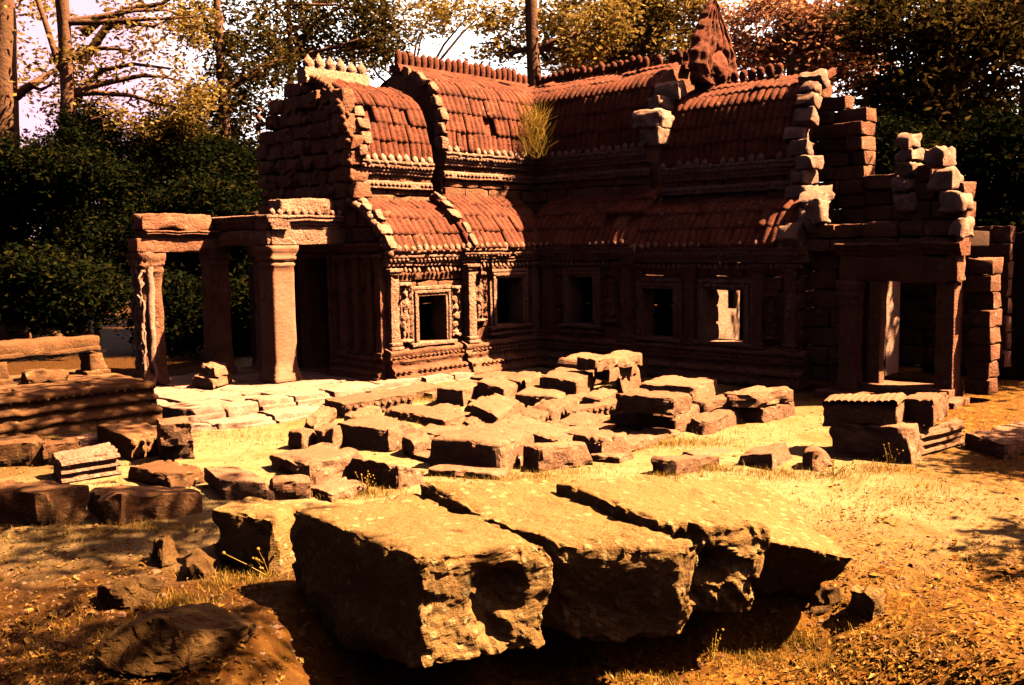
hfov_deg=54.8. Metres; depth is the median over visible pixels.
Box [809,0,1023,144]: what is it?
broadleaf tree
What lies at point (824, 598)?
sandstone block
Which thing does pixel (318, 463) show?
sandstone block
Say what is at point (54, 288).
bush
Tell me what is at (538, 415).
sandstone block
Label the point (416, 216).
temple
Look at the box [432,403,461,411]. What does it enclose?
sandstone block
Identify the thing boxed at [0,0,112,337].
tall tree
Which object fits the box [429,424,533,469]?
sandstone block
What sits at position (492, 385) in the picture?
sandstone block
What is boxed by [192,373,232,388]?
sandstone block
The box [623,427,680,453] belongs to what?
sandstone block
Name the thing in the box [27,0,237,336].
tall tree
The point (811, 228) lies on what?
sandstone block
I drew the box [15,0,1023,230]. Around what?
sky
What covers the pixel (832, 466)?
weed
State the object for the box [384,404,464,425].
sandstone block
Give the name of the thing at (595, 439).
sandstone block
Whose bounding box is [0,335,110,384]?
balustrade
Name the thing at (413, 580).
stone beam
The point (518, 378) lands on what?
sandstone block
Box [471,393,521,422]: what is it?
sandstone block
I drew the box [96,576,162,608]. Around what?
boulder
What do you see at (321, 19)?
broadleaf tree
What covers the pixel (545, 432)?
sandstone block
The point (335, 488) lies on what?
sandstone block
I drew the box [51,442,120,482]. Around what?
sandstone block
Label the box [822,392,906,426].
sandstone block
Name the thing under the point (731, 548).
stone beam
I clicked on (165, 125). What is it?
bush
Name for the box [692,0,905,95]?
broadleaf tree
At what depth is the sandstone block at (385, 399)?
15.63 m
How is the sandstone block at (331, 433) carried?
on the ground at (318, 654)
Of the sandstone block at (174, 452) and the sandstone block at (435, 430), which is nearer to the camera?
the sandstone block at (174, 452)
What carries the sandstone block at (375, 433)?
on the ground at (318, 654)
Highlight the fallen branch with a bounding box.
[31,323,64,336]
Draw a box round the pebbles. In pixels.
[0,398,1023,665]
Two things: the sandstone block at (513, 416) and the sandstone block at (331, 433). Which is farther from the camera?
the sandstone block at (513, 416)
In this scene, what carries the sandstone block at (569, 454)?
on the ground at (318, 654)
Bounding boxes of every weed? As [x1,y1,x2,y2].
[222,547,279,575]
[354,471,374,492]
[695,615,723,659]
[812,460,853,475]
[883,443,903,463]
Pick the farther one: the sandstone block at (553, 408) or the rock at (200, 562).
the sandstone block at (553, 408)
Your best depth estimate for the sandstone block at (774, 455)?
10.94 m
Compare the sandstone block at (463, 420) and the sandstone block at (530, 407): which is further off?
the sandstone block at (530, 407)
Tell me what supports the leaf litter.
on the ground at (318, 654)
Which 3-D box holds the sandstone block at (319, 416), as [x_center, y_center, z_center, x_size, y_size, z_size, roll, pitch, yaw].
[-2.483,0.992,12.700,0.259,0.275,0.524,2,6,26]
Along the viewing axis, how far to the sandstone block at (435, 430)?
13.21 m
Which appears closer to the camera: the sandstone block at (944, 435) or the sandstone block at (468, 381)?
the sandstone block at (944, 435)
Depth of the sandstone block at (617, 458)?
11.27 m
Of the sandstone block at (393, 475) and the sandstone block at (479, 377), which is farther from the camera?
the sandstone block at (479, 377)
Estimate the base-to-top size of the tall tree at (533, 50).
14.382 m
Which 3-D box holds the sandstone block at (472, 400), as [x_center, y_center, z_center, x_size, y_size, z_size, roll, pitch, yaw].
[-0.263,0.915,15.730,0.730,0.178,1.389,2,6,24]
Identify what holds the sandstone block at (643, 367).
on the ground at (318, 654)
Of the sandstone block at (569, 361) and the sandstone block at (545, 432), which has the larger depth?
the sandstone block at (569, 361)
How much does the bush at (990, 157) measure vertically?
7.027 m
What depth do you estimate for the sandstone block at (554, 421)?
13.33 m
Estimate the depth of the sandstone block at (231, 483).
9.81 m
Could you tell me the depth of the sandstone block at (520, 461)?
11.10 m
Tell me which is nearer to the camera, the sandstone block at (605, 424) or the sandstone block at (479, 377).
the sandstone block at (605, 424)
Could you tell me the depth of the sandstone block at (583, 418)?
13.49 m
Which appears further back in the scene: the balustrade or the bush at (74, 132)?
the bush at (74, 132)
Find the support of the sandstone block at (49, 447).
on the ground at (318, 654)
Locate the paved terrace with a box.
[154,360,474,429]
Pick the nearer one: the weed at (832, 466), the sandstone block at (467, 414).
the weed at (832, 466)
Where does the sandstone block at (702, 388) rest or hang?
on the ground at (318, 654)
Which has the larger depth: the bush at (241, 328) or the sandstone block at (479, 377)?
the bush at (241, 328)
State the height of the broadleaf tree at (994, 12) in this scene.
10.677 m
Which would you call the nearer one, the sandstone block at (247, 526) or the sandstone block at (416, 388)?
the sandstone block at (247, 526)
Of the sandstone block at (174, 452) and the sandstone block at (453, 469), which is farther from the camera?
the sandstone block at (174, 452)
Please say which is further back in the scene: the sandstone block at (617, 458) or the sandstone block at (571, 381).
the sandstone block at (571, 381)
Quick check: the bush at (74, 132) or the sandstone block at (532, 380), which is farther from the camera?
the bush at (74, 132)
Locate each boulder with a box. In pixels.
[94,603,255,676]
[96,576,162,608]
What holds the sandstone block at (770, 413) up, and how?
on the ground at (318, 654)
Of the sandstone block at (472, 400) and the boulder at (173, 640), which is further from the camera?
the sandstone block at (472, 400)
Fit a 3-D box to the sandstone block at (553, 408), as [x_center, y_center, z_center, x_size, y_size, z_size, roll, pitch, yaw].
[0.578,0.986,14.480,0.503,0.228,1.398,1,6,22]
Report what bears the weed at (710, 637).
on the ground at (318, 654)
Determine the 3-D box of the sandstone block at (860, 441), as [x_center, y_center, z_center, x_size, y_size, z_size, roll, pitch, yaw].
[4.269,1.137,11.522,0.985,0.498,0.712,3,6,32]
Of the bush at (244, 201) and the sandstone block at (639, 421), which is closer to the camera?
the sandstone block at (639, 421)
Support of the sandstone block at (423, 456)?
on the ground at (318, 654)
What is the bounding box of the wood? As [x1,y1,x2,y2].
[32,68,902,302]
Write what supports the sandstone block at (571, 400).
on the ground at (318, 654)
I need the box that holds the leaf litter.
[0,458,1023,684]
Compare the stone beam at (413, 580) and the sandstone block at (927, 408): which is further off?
the sandstone block at (927, 408)
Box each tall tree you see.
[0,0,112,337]
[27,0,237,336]
[454,0,655,86]
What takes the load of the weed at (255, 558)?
on the ground at (318, 654)
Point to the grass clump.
(536, 130)
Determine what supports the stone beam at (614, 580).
on the ground at (318, 654)
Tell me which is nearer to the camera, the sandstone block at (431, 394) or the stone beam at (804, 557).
the stone beam at (804, 557)
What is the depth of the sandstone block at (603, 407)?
14.24 m
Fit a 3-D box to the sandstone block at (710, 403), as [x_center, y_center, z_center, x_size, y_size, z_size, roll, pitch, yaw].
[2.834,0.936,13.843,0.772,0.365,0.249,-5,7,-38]
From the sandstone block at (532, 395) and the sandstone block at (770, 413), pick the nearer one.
the sandstone block at (770, 413)
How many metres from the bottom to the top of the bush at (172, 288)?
2.739 m
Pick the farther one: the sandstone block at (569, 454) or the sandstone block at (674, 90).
the sandstone block at (674, 90)
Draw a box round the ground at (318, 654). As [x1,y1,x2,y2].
[0,264,1023,684]
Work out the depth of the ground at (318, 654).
7.41 m
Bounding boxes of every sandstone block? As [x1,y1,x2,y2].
[0,435,45,466]
[0,479,92,525]
[20,368,68,383]
[42,437,80,465]
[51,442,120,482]
[62,433,99,447]
[87,485,202,525]
[97,418,157,460]
[128,460,205,487]
[151,533,180,567]
[156,416,193,446]
[157,438,194,459]
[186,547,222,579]
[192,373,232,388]
[202,360,227,377]
[204,466,274,500]
[212,497,306,574]
[269,442,363,485]
[269,474,310,500]
[288,426,315,449]
[304,406,336,429]
[310,477,366,501]
[314,423,343,448]
[325,389,412,417]
[336,416,415,451]
[344,405,381,420]
[348,458,424,489]
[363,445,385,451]
[365,388,388,392]
[367,413,397,419]
[381,381,441,398]
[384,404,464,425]
[402,431,429,457]
[414,450,429,461]
[416,421,491,437]
[424,391,436,398]
[428,463,510,479]
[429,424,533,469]
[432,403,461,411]
[436,382,476,406]
[445,379,477,384]
[451,418,486,425]
[458,412,470,418]
[464,395,485,412]
[464,415,482,425]
[468,391,517,403]
[470,371,515,380]
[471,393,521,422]
[476,375,517,398]
[486,418,510,426]
[500,416,574,442]
[506,371,535,391]
[506,414,521,419]
[515,385,566,407]
[516,408,547,421]
[517,456,522,465]
[522,405,563,417]
[523,441,592,471]
[524,372,540,388]
[532,398,567,420]
[539,366,593,394]
[548,418,568,425]
[557,392,586,406]
[558,352,598,376]
[560,411,606,426]
[563,399,616,417]
[564,425,628,453]
[577,350,641,371]
[582,388,616,403]
[586,419,617,431]
[590,452,633,463]
[594,360,648,385]
[594,365,637,381]
[610,404,699,431]
[615,388,692,415]
[616,367,640,392]
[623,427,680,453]
[631,108,674,128]
[639,126,670,148]
[639,375,717,399]
[647,95,673,110]
[651,454,718,475]
[654,80,687,99]
[682,447,733,455]
[688,406,742,435]
[692,394,726,413]
[723,385,792,407]
[736,401,795,422]
[736,442,792,470]
[802,444,832,471]
[804,204,826,232]
[804,585,840,616]
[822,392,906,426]
[829,420,924,463]
[848,585,884,619]
[904,392,948,426]
[919,417,964,455]
[965,421,1023,459]
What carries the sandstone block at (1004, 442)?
on the ground at (318, 654)
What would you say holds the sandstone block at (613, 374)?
on the sandstone block at (625, 384)
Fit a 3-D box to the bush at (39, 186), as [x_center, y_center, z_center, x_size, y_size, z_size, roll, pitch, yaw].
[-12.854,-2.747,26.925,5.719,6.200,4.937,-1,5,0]
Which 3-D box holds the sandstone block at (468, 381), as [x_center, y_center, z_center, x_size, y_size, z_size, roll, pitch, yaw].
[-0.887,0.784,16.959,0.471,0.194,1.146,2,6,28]
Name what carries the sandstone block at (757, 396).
on the sandstone block at (770, 413)
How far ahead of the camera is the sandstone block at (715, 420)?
13.15 m
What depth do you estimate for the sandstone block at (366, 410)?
14.28 m
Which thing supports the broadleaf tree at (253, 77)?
on the ground at (318, 654)
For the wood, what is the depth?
48.56 m
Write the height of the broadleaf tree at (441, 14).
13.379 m
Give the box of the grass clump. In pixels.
[510,98,559,158]
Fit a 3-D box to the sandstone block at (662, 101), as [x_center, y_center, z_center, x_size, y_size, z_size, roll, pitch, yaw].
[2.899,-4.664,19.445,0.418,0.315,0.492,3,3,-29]
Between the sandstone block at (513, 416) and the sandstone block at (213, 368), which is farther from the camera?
the sandstone block at (213, 368)
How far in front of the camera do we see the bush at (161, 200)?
25.97 m
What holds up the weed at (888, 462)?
on the ground at (318, 654)
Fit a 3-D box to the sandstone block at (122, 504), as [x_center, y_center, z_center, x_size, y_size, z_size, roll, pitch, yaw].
[-3.462,1.476,9.354,1.002,0.354,0.784,-6,8,-43]
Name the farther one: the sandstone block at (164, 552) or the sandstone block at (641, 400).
the sandstone block at (641, 400)
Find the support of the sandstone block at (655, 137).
on the temple
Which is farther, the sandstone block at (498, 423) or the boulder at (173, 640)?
the sandstone block at (498, 423)
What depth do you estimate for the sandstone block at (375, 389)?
16.92 m
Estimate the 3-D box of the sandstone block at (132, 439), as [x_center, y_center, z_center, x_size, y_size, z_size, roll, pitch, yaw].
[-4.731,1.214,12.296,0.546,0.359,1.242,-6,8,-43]
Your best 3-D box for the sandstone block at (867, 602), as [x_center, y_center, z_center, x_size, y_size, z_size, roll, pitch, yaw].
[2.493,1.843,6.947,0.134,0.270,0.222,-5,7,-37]
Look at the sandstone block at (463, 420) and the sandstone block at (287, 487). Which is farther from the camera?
the sandstone block at (463, 420)
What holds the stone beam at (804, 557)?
on the ground at (318, 654)
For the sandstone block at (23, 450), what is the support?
on the ground at (318, 654)
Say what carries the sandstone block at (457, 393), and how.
on the ground at (318, 654)
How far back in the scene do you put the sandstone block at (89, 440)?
12.41 m
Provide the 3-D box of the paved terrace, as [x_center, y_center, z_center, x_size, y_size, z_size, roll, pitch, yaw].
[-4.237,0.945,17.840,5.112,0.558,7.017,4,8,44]
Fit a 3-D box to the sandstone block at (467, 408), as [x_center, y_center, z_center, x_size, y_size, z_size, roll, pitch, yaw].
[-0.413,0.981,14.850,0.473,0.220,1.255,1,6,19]
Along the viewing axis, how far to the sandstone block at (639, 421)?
13.14 m
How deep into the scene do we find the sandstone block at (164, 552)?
7.87 m
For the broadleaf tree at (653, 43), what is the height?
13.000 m
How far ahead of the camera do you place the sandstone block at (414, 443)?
11.79 m
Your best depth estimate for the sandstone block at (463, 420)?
13.53 m
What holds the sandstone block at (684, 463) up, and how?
on the ground at (318, 654)
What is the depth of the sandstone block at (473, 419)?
13.50 m
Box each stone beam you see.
[290,492,552,667]
[420,478,696,642]
[556,475,770,612]
[674,475,851,599]
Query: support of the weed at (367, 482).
on the ground at (318, 654)
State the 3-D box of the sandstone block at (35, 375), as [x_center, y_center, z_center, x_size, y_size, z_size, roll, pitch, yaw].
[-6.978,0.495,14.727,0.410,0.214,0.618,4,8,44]
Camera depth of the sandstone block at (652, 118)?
19.07 m
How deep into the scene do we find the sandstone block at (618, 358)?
16.19 m
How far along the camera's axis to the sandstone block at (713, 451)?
11.66 m
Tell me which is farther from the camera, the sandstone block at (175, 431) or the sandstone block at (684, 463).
the sandstone block at (175, 431)
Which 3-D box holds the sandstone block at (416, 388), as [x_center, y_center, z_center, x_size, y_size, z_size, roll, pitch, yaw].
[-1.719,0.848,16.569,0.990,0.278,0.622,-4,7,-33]
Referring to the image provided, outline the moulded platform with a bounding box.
[0,369,162,436]
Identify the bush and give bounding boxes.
[0,119,145,338]
[0,235,133,355]
[8,97,175,337]
[86,161,255,283]
[105,259,203,355]
[115,106,226,205]
[151,124,263,199]
[166,264,254,358]
[170,169,265,283]
[836,106,967,205]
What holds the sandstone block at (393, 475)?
on the ground at (318, 654)
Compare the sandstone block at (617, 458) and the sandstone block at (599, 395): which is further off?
the sandstone block at (599, 395)
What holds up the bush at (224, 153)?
on the ground at (318, 654)
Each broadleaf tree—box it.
[119,0,311,266]
[237,0,424,98]
[335,0,517,81]
[543,0,735,78]
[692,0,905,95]
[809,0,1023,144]
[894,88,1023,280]
[982,0,1023,58]
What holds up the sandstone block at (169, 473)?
on the ground at (318, 654)
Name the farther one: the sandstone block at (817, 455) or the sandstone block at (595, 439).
the sandstone block at (595, 439)
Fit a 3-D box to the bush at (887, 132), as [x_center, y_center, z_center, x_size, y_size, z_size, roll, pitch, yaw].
[10.842,-3.414,28.265,4.748,6.587,4.410,-1,5,0]
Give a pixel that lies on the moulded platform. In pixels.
(75, 402)
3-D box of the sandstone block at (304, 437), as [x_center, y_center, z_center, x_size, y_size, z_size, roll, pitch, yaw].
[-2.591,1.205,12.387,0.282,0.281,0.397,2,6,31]
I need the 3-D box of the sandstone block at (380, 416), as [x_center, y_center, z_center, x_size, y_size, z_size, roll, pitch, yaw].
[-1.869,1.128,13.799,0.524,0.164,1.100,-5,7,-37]
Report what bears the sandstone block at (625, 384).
on the ground at (318, 654)
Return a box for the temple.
[126,0,1023,408]

